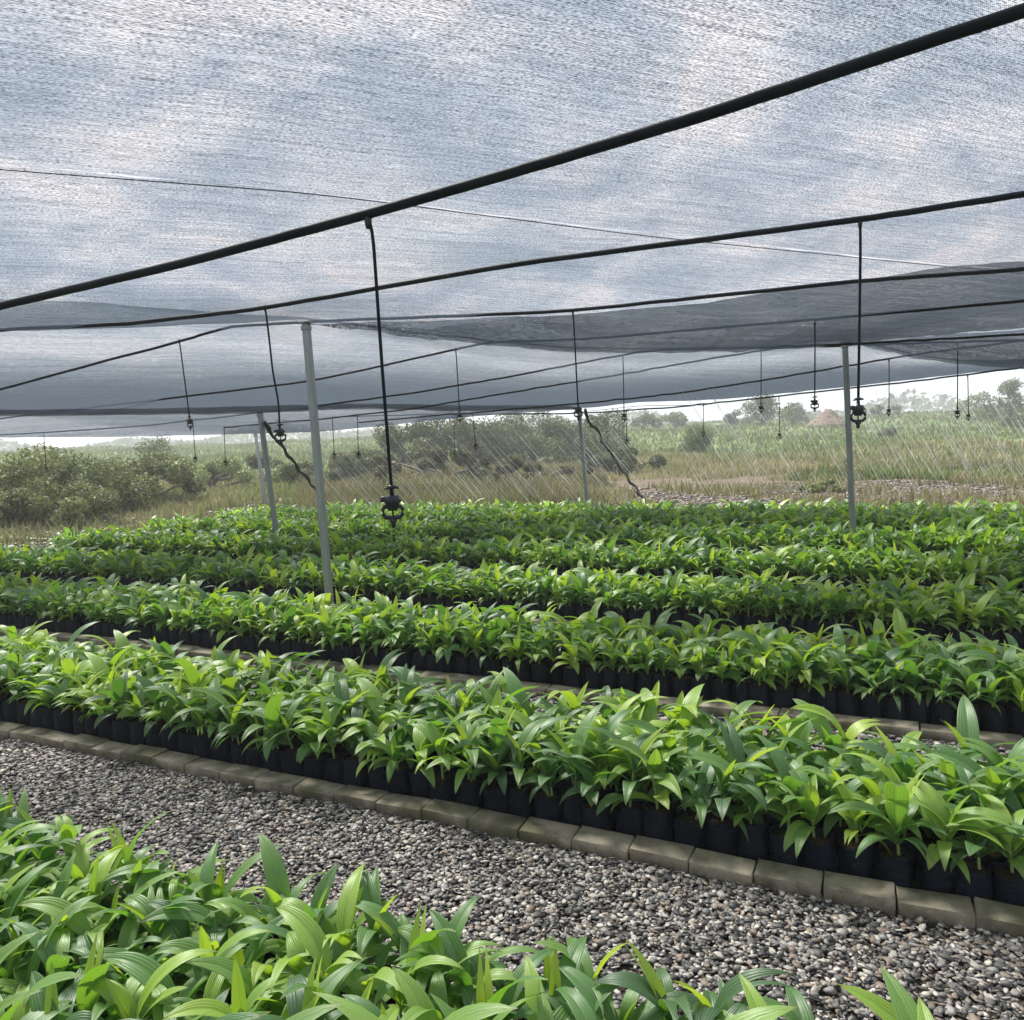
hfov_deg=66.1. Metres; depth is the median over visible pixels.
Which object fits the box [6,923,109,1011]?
palm seedling
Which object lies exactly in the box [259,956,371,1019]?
palm seedling
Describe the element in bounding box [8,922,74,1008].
palm seedling
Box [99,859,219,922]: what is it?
palm seedling
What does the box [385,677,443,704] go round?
palm seedling
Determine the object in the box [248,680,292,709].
palm seedling
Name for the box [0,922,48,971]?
palm seedling
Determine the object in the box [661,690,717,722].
palm seedling
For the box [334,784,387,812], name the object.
kerb brick
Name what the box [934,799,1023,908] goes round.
palm seedling
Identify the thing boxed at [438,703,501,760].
palm seedling
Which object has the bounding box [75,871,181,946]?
palm seedling
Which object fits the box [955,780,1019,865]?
palm seedling
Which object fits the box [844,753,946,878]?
palm seedling
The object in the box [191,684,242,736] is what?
palm seedling
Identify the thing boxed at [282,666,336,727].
palm seedling
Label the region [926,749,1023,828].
palm seedling
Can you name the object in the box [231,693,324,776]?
palm seedling
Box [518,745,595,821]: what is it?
palm seedling
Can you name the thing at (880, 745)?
palm seedling
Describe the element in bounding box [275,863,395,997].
palm seedling
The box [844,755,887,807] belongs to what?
palm seedling
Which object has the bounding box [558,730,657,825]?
palm seedling
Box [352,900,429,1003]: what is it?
palm seedling
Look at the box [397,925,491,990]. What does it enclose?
palm seedling
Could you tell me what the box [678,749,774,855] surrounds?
palm seedling
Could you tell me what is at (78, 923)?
palm seedling
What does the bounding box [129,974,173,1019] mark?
palm seedling
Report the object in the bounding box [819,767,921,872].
palm seedling
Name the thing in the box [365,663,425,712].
palm seedling
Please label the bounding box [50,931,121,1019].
palm seedling
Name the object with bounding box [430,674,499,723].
palm seedling
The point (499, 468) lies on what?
bush
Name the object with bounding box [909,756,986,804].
palm seedling
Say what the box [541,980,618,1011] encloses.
palm seedling
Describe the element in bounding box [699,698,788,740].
palm seedling
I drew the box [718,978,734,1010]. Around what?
palm seedling
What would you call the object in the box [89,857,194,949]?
palm seedling
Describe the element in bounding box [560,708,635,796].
palm seedling
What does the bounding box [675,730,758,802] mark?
palm seedling
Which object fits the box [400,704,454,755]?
palm seedling
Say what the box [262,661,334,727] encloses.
palm seedling
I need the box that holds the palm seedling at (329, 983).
[283,959,360,1018]
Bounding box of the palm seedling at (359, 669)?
[333,651,373,684]
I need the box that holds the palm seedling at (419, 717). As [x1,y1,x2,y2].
[410,705,425,718]
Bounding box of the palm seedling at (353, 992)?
[351,989,362,996]
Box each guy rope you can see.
[263,421,330,502]
[584,408,647,500]
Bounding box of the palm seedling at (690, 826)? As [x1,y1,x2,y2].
[639,762,746,848]
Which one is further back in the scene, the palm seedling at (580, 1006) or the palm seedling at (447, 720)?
the palm seedling at (447, 720)
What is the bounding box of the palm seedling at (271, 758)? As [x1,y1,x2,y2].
[241,685,306,772]
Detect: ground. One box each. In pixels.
[0,412,1023,1019]
[57,682,993,1014]
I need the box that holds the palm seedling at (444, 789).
[408,710,481,802]
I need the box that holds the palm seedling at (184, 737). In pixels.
[142,686,208,754]
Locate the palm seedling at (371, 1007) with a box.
[342,994,386,1017]
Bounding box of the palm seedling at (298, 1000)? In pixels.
[251,953,342,1019]
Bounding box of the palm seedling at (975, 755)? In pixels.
[915,750,990,785]
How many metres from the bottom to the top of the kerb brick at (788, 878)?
0.103 m
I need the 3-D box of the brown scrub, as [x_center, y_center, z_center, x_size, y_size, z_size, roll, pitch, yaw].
[-1.845,-0.991,22.591,12.085,0.673,16.817,-3,6,-3]
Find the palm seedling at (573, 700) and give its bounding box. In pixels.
[538,681,600,736]
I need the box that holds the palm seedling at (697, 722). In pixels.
[693,714,712,727]
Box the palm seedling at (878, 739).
[806,734,883,765]
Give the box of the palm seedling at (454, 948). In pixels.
[429,909,516,1004]
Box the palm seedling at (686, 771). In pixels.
[669,757,766,820]
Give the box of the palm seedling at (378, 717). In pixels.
[340,677,400,763]
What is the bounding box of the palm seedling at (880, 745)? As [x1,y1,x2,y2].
[862,736,917,770]
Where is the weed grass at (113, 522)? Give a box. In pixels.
[0,476,498,547]
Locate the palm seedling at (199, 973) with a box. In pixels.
[191,964,231,1004]
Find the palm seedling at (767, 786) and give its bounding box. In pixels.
[733,762,786,838]
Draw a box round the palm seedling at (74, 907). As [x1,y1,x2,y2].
[4,895,97,990]
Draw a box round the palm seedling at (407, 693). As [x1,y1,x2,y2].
[372,663,445,738]
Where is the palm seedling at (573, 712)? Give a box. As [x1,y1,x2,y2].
[539,708,592,764]
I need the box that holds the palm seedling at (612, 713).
[576,698,629,725]
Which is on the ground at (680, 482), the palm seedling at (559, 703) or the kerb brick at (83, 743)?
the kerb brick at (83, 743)
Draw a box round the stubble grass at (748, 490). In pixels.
[433,471,1023,510]
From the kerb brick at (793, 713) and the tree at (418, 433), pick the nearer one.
the kerb brick at (793, 713)
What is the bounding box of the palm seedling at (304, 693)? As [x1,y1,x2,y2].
[269,687,307,727]
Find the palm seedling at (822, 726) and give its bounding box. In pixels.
[792,698,870,784]
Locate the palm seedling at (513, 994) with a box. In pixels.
[438,948,553,1018]
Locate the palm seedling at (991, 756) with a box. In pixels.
[959,737,1023,797]
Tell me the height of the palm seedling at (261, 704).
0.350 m
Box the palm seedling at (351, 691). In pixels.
[324,670,398,724]
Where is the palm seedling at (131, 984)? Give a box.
[91,976,139,1019]
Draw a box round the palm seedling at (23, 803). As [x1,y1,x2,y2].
[10,788,56,865]
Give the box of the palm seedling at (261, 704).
[234,677,322,751]
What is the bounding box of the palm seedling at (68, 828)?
[47,814,123,886]
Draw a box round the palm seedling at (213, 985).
[161,958,244,1019]
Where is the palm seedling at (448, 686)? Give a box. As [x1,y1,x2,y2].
[427,675,461,706]
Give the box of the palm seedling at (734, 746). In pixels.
[691,715,795,824]
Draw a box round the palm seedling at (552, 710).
[507,706,575,765]
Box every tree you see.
[131,432,186,477]
[354,421,445,463]
[413,411,517,462]
[468,410,595,461]
[536,408,630,463]
[739,395,780,425]
[776,401,811,424]
[997,377,1023,416]
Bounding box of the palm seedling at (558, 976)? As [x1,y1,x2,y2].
[510,935,586,1019]
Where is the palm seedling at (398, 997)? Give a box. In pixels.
[350,955,464,1019]
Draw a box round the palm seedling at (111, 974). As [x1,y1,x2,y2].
[67,936,212,1015]
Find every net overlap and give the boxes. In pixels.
[306,261,1023,353]
[846,329,1023,368]
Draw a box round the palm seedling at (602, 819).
[555,752,618,830]
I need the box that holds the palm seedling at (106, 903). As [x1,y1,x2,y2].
[37,851,125,908]
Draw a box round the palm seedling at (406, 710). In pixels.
[394,700,427,747]
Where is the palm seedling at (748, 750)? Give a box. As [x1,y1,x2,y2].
[742,742,779,805]
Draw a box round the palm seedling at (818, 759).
[714,716,830,779]
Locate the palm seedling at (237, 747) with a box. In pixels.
[185,687,262,764]
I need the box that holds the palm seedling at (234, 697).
[208,687,268,739]
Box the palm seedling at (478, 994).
[459,946,547,1019]
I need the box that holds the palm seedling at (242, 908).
[206,897,289,971]
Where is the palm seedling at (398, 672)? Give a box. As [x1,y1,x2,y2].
[390,667,424,704]
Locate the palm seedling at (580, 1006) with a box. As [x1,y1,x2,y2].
[555,986,605,1019]
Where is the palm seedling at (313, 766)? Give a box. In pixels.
[267,707,342,779]
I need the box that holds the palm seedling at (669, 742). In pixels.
[622,719,703,789]
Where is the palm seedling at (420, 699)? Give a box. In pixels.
[397,680,436,714]
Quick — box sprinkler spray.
[310,369,1023,520]
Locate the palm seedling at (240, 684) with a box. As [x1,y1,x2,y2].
[207,679,254,741]
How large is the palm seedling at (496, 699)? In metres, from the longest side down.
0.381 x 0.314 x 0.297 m
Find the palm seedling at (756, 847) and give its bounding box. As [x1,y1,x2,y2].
[677,751,798,864]
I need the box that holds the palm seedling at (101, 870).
[61,847,128,937]
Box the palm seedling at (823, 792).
[758,766,843,827]
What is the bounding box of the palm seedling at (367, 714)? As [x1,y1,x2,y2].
[320,691,392,734]
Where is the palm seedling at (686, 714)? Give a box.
[647,684,703,732]
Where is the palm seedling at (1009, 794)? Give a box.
[922,753,1023,809]
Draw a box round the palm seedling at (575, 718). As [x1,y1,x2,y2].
[560,705,597,722]
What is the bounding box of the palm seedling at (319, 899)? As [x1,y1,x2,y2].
[272,863,360,958]
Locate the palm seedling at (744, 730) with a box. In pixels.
[684,718,778,751]
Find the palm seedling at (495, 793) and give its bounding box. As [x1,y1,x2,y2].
[463,732,537,813]
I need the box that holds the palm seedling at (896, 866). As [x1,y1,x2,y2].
[827,769,947,893]
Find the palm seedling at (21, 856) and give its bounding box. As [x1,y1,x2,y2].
[4,836,57,878]
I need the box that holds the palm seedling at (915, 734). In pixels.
[866,731,932,757]
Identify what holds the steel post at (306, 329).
on the bed ground at (735, 854)
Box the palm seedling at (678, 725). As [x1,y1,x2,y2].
[669,715,724,747]
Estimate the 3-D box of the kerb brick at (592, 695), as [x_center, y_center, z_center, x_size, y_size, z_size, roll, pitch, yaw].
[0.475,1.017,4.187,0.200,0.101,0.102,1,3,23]
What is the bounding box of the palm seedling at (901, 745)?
[841,737,928,754]
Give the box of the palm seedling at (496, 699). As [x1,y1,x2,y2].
[466,683,537,720]
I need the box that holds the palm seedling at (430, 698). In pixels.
[415,684,478,709]
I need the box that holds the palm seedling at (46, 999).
[30,962,103,1019]
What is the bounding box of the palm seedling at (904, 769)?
[842,725,937,840]
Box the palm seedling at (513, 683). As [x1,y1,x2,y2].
[501,667,547,729]
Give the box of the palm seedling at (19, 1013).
[12,985,29,1019]
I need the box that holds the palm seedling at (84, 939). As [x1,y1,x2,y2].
[70,930,128,1017]
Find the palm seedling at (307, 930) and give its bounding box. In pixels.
[275,905,364,1016]
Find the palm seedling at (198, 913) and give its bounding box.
[140,895,273,948]
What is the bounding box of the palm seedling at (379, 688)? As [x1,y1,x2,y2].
[376,677,394,695]
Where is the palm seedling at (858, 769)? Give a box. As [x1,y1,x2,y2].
[821,745,903,832]
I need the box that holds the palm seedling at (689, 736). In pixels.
[625,728,706,750]
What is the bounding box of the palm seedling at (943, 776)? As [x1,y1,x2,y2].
[902,768,975,844]
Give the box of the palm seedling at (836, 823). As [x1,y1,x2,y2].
[791,765,885,852]
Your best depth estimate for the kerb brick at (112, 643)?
5.67 m
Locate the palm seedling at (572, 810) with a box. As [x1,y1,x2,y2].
[532,702,627,826]
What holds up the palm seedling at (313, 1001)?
on the bed ground at (735, 854)
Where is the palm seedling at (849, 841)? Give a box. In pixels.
[825,773,900,878]
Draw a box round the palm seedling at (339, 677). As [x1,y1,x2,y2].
[309,658,356,694]
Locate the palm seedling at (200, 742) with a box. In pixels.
[168,690,232,758]
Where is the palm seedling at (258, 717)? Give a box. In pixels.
[230,698,271,738]
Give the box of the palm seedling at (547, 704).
[538,696,569,735]
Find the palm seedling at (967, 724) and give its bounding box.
[929,695,1015,753]
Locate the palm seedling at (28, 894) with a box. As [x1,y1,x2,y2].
[0,888,49,932]
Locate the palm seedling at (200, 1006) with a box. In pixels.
[162,957,292,1019]
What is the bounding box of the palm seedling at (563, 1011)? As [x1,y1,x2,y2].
[524,954,575,1019]
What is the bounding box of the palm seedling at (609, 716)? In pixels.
[596,715,654,781]
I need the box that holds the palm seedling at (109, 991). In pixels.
[88,948,218,1019]
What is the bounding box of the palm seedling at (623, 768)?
[606,751,684,803]
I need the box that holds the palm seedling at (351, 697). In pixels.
[318,684,378,736]
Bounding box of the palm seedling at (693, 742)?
[644,727,714,823]
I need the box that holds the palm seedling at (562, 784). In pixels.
[534,739,588,790]
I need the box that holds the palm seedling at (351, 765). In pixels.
[331,702,387,787]
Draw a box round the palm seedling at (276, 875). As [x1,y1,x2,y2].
[236,832,326,920]
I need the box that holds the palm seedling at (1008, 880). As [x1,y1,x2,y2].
[946,794,1023,906]
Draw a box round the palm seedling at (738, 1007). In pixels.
[723,999,747,1017]
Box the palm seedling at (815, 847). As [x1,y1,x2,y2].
[780,757,843,874]
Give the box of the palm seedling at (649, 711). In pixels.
[617,688,675,751]
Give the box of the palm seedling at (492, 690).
[460,666,508,738]
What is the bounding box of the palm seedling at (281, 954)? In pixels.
[261,891,336,963]
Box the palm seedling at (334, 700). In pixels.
[311,687,395,762]
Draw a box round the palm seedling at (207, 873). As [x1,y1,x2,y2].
[168,839,229,929]
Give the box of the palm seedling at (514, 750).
[483,716,577,784]
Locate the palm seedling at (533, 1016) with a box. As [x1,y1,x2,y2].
[528,1010,553,1019]
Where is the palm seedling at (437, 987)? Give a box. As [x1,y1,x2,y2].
[401,968,447,1019]
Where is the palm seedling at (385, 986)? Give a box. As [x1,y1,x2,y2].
[374,902,455,1019]
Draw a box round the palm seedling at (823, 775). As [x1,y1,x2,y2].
[769,740,830,812]
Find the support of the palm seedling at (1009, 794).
on the bed ground at (735, 854)
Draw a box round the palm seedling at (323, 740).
[280,705,345,748]
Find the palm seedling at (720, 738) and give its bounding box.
[713,728,764,758]
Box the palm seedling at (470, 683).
[442,679,488,724]
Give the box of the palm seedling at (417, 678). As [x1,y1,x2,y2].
[385,666,451,700]
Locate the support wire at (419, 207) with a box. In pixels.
[0,169,966,268]
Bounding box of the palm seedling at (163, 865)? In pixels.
[117,858,171,946]
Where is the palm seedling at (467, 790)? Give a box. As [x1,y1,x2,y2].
[425,711,499,808]
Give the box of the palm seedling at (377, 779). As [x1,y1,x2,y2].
[355,712,413,789]
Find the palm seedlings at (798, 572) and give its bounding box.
[0,496,1023,1019]
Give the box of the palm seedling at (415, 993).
[392,967,450,1019]
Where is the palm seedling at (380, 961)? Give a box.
[339,940,392,1004]
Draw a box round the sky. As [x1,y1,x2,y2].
[0,0,1023,447]
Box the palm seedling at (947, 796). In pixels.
[909,780,995,852]
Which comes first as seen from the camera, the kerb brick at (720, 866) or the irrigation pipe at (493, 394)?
the kerb brick at (720, 866)
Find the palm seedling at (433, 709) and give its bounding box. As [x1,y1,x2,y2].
[399,701,475,772]
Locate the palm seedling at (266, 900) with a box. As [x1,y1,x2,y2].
[235,890,279,955]
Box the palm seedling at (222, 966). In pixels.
[185,956,319,1012]
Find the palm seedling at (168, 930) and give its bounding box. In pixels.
[111,919,200,988]
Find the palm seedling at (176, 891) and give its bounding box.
[141,876,213,936]
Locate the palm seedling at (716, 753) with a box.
[714,747,776,771]
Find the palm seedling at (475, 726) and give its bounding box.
[443,718,503,774]
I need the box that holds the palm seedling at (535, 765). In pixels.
[514,731,553,783]
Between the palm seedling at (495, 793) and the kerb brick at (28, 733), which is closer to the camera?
the palm seedling at (495, 793)
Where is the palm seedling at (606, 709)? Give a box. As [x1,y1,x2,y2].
[599,685,615,720]
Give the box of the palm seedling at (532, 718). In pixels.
[506,712,551,768]
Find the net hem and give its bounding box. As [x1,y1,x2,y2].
[0,404,572,415]
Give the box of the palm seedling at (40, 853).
[11,829,79,887]
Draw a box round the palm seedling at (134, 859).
[118,849,175,897]
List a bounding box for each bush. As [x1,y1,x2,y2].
[0,442,111,523]
[0,447,153,510]
[0,487,121,527]
[86,450,207,498]
[135,455,291,488]
[221,452,313,481]
[277,447,372,481]
[370,446,524,479]
[456,462,593,479]
[578,445,666,474]
[678,423,714,453]
[798,477,845,492]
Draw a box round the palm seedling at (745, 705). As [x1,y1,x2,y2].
[674,700,771,739]
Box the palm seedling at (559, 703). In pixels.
[529,689,589,725]
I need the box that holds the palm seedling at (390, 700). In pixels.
[348,672,424,730]
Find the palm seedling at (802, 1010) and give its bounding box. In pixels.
[762,985,813,1019]
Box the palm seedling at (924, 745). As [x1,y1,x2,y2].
[903,736,930,776]
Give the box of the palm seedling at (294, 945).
[253,931,350,1012]
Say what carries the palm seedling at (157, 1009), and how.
on the bed ground at (735, 854)
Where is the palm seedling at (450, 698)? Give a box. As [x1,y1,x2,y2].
[416,693,489,759]
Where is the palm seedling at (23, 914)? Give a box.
[0,880,65,926]
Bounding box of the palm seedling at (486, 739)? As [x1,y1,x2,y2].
[473,706,490,748]
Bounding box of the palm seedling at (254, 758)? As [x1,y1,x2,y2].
[216,699,310,768]
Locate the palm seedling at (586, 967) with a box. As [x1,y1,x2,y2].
[532,937,625,1018]
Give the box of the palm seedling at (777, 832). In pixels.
[744,733,827,866]
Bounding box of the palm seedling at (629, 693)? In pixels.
[609,681,680,714]
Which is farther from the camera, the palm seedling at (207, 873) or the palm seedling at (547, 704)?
the palm seedling at (547, 704)
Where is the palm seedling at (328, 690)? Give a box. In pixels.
[297,678,352,724]
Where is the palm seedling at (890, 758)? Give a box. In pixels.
[868,752,949,785]
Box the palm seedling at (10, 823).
[0,805,76,887]
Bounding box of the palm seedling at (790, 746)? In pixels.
[766,712,850,765]
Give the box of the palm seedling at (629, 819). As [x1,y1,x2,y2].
[578,724,673,837]
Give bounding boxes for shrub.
[629,411,662,429]
[659,410,687,427]
[723,409,757,425]
[864,404,901,416]
[877,428,896,436]
[956,391,1023,420]
[1001,414,1023,429]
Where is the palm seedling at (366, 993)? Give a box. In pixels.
[361,977,373,999]
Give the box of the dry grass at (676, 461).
[39,436,1023,518]
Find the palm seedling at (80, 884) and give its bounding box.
[40,878,112,933]
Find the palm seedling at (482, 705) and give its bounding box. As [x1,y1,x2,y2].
[415,687,486,742]
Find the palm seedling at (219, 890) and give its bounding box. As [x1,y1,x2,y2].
[181,845,282,905]
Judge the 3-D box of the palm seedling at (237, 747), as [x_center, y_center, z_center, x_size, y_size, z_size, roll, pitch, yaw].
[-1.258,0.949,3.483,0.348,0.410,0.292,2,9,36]
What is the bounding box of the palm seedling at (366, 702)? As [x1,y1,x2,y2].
[362,686,405,730]
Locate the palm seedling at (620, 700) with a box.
[589,687,667,720]
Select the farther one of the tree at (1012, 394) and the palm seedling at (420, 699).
the tree at (1012, 394)
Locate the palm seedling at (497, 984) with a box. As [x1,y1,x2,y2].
[468,954,524,1019]
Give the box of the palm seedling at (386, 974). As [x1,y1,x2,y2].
[324,963,415,1011]
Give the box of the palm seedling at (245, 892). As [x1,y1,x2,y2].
[199,886,265,945]
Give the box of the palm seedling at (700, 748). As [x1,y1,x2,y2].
[650,731,721,789]
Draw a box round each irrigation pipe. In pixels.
[0,3,1023,309]
[0,191,1023,331]
[0,267,1023,389]
[0,333,1023,435]
[16,300,1023,416]
[224,340,1023,427]
[358,342,1010,422]
[358,367,1022,416]
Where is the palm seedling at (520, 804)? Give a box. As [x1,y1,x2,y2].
[477,718,559,818]
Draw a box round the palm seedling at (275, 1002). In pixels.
[257,963,341,1019]
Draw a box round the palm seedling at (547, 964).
[501,934,557,1019]
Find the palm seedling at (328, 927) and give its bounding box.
[284,900,388,964]
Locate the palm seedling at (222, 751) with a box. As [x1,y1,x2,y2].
[167,675,245,762]
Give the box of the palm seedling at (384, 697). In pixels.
[341,685,413,740]
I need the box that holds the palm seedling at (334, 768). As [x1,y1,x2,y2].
[292,692,367,783]
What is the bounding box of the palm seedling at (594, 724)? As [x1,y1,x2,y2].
[558,714,652,783]
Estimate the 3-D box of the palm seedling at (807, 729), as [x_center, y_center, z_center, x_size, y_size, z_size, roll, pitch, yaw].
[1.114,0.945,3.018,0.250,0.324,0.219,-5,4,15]
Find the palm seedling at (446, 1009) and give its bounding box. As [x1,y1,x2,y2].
[430,992,543,1019]
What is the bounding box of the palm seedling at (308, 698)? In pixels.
[261,682,334,723]
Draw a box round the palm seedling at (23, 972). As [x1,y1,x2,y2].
[0,906,70,1019]
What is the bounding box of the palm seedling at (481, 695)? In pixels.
[466,682,505,704]
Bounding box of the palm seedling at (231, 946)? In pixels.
[151,926,272,1003]
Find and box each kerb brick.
[0,721,25,738]
[2,628,21,635]
[9,726,52,743]
[35,730,75,750]
[48,632,63,635]
[54,632,79,641]
[63,733,108,754]
[73,634,99,644]
[90,636,114,647]
[90,740,135,760]
[108,640,137,646]
[121,744,168,766]
[130,641,157,649]
[152,750,199,772]
[174,644,199,657]
[184,757,233,782]
[190,647,212,657]
[219,764,269,788]
[222,650,242,657]
[238,652,265,664]
[255,771,306,796]
[291,657,314,669]
[294,777,346,801]
[308,659,342,671]
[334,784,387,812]
[335,663,369,672]
[363,665,391,678]
[376,792,431,820]
[390,670,424,680]
[419,671,454,683]
[422,798,479,829]
[449,673,485,686]
[468,808,526,838]
[483,677,501,690]
[519,816,579,850]
[520,681,550,696]
[532,618,556,624]
[546,684,581,698]
[572,825,634,862]
[584,688,619,703]
[630,834,694,873]
[657,696,684,710]
[689,848,755,886]
[698,700,737,717]
[743,705,779,723]
[754,858,823,902]
[779,708,802,722]
[820,636,851,646]
[823,870,895,916]
[825,713,869,734]
[871,717,918,738]
[896,885,975,930]
[920,723,957,743]
[974,896,1023,937]
[979,731,1022,750]
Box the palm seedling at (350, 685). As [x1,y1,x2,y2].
[348,678,379,695]
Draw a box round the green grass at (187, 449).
[0,408,1023,504]
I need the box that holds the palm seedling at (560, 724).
[535,713,596,779]
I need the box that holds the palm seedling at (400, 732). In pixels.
[381,716,434,768]
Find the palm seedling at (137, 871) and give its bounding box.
[88,859,166,896]
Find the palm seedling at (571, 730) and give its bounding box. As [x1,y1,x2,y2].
[550,717,589,774]
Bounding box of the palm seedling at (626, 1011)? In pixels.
[574,989,654,1019]
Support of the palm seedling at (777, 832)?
on the bed ground at (735, 854)
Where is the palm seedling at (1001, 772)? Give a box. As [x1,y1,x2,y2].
[968,766,1023,808]
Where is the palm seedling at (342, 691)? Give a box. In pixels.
[304,674,387,756]
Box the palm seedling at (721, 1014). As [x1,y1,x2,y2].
[717,1010,733,1019]
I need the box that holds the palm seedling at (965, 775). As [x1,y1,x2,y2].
[938,763,1023,835]
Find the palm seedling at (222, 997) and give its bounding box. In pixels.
[202,988,229,1019]
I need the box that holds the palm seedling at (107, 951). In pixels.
[78,933,180,1017]
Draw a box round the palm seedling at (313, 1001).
[304,989,323,1009]
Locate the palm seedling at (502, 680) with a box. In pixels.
[488,671,538,728]
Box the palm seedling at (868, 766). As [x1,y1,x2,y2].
[805,760,876,790]
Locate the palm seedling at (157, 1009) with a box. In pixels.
[152,984,177,1019]
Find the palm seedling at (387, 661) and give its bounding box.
[366,649,407,692]
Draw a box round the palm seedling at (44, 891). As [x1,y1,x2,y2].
[0,886,54,899]
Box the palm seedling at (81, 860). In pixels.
[46,841,127,900]
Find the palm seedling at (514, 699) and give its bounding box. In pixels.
[503,693,524,733]
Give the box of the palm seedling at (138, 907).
[116,883,202,977]
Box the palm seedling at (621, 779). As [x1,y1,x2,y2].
[582,725,635,788]
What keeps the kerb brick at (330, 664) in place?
on the ground at (680, 482)
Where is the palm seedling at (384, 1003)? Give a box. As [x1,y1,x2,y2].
[348,995,389,1019]
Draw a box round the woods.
[0,388,1023,451]
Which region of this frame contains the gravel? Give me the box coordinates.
[0,624,1023,1019]
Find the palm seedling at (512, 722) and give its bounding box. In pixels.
[488,693,534,730]
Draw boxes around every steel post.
[253,434,267,509]
[257,413,278,539]
[298,321,333,605]
[577,409,589,507]
[841,345,855,536]
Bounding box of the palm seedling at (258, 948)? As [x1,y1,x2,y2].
[228,915,285,1002]
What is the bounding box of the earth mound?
[806,409,853,426]
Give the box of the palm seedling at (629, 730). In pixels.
[615,718,683,792]
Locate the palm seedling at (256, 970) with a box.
[217,950,309,996]
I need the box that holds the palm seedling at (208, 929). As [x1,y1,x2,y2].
[149,901,247,995]
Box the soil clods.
[0,479,1023,547]
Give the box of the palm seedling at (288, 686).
[262,670,311,707]
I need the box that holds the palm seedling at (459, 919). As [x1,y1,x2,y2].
[394,895,503,1005]
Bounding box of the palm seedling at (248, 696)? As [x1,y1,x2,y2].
[222,676,285,718]
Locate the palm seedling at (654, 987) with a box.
[593,937,718,1019]
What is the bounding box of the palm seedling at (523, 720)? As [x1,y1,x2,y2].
[494,707,574,770]
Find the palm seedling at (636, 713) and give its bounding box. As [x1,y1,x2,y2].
[600,703,660,739]
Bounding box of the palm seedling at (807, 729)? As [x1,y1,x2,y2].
[771,707,823,776]
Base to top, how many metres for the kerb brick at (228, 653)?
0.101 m
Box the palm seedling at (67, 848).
[60,837,110,865]
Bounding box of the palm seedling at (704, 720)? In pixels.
[694,711,775,751]
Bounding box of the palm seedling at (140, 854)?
[92,810,172,907]
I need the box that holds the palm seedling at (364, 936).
[329,866,419,1003]
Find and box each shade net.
[0,0,1023,267]
[0,165,1023,365]
[0,299,1023,414]
[0,407,572,437]
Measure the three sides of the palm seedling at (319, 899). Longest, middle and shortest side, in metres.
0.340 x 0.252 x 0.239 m
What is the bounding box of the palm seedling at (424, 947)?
[408,940,537,997]
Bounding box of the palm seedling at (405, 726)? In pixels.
[395,719,434,768]
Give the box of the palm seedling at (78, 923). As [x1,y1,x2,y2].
[17,896,129,961]
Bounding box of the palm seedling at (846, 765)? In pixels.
[796,754,859,827]
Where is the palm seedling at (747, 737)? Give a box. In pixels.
[740,711,813,777]
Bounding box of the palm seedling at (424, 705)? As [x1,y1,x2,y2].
[406,684,469,742]
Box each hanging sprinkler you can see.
[44,439,47,471]
[178,339,192,429]
[193,426,197,462]
[223,427,227,465]
[263,304,286,445]
[332,419,336,458]
[356,416,360,458]
[364,217,404,527]
[455,350,462,422]
[472,413,477,449]
[572,311,582,420]
[621,359,626,421]
[625,410,627,444]
[701,404,705,436]
[758,358,763,413]
[777,397,781,439]
[810,322,818,411]
[849,221,866,427]
[887,359,890,416]
[954,351,959,418]
[966,375,970,420]
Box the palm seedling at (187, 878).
[157,859,229,925]
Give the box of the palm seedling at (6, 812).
[0,788,37,831]
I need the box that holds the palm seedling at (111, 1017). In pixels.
[105,1013,148,1019]
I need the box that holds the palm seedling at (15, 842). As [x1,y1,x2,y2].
[0,822,54,899]
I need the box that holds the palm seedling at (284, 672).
[274,659,303,694]
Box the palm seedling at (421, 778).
[395,723,456,797]
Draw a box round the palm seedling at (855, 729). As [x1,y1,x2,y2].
[790,704,882,783]
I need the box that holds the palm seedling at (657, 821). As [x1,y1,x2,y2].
[603,739,688,841]
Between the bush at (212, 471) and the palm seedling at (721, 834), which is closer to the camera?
the palm seedling at (721, 834)
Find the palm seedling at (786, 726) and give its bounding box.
[779,715,791,733]
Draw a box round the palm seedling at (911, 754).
[897,749,980,786]
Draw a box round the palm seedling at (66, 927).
[25,888,123,963]
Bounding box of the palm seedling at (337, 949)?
[231,899,362,978]
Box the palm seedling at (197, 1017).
[192,1010,213,1019]
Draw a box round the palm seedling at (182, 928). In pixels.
[145,894,225,978]
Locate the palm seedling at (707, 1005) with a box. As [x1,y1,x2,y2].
[662,968,794,1019]
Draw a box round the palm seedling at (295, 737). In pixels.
[257,700,321,750]
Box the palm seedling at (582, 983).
[557,964,690,1019]
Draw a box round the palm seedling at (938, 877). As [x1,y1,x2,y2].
[881,777,1023,893]
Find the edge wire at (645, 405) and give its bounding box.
[583,405,684,411]
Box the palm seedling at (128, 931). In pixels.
[101,913,164,977]
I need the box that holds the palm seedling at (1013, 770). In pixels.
[949,738,1023,780]
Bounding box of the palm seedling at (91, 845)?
[56,838,98,880]
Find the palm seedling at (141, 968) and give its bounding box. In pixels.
[102,951,211,1019]
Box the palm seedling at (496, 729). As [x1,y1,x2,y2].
[450,705,522,781]
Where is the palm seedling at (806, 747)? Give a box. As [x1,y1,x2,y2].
[775,737,867,788]
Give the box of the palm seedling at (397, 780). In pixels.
[365,728,415,795]
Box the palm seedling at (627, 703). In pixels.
[594,691,654,750]
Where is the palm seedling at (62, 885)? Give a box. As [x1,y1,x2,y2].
[4,852,95,960]
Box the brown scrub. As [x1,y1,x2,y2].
[291,458,608,510]
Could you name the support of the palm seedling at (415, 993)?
on the bed ground at (735, 854)
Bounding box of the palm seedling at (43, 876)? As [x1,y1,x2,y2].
[0,854,64,902]

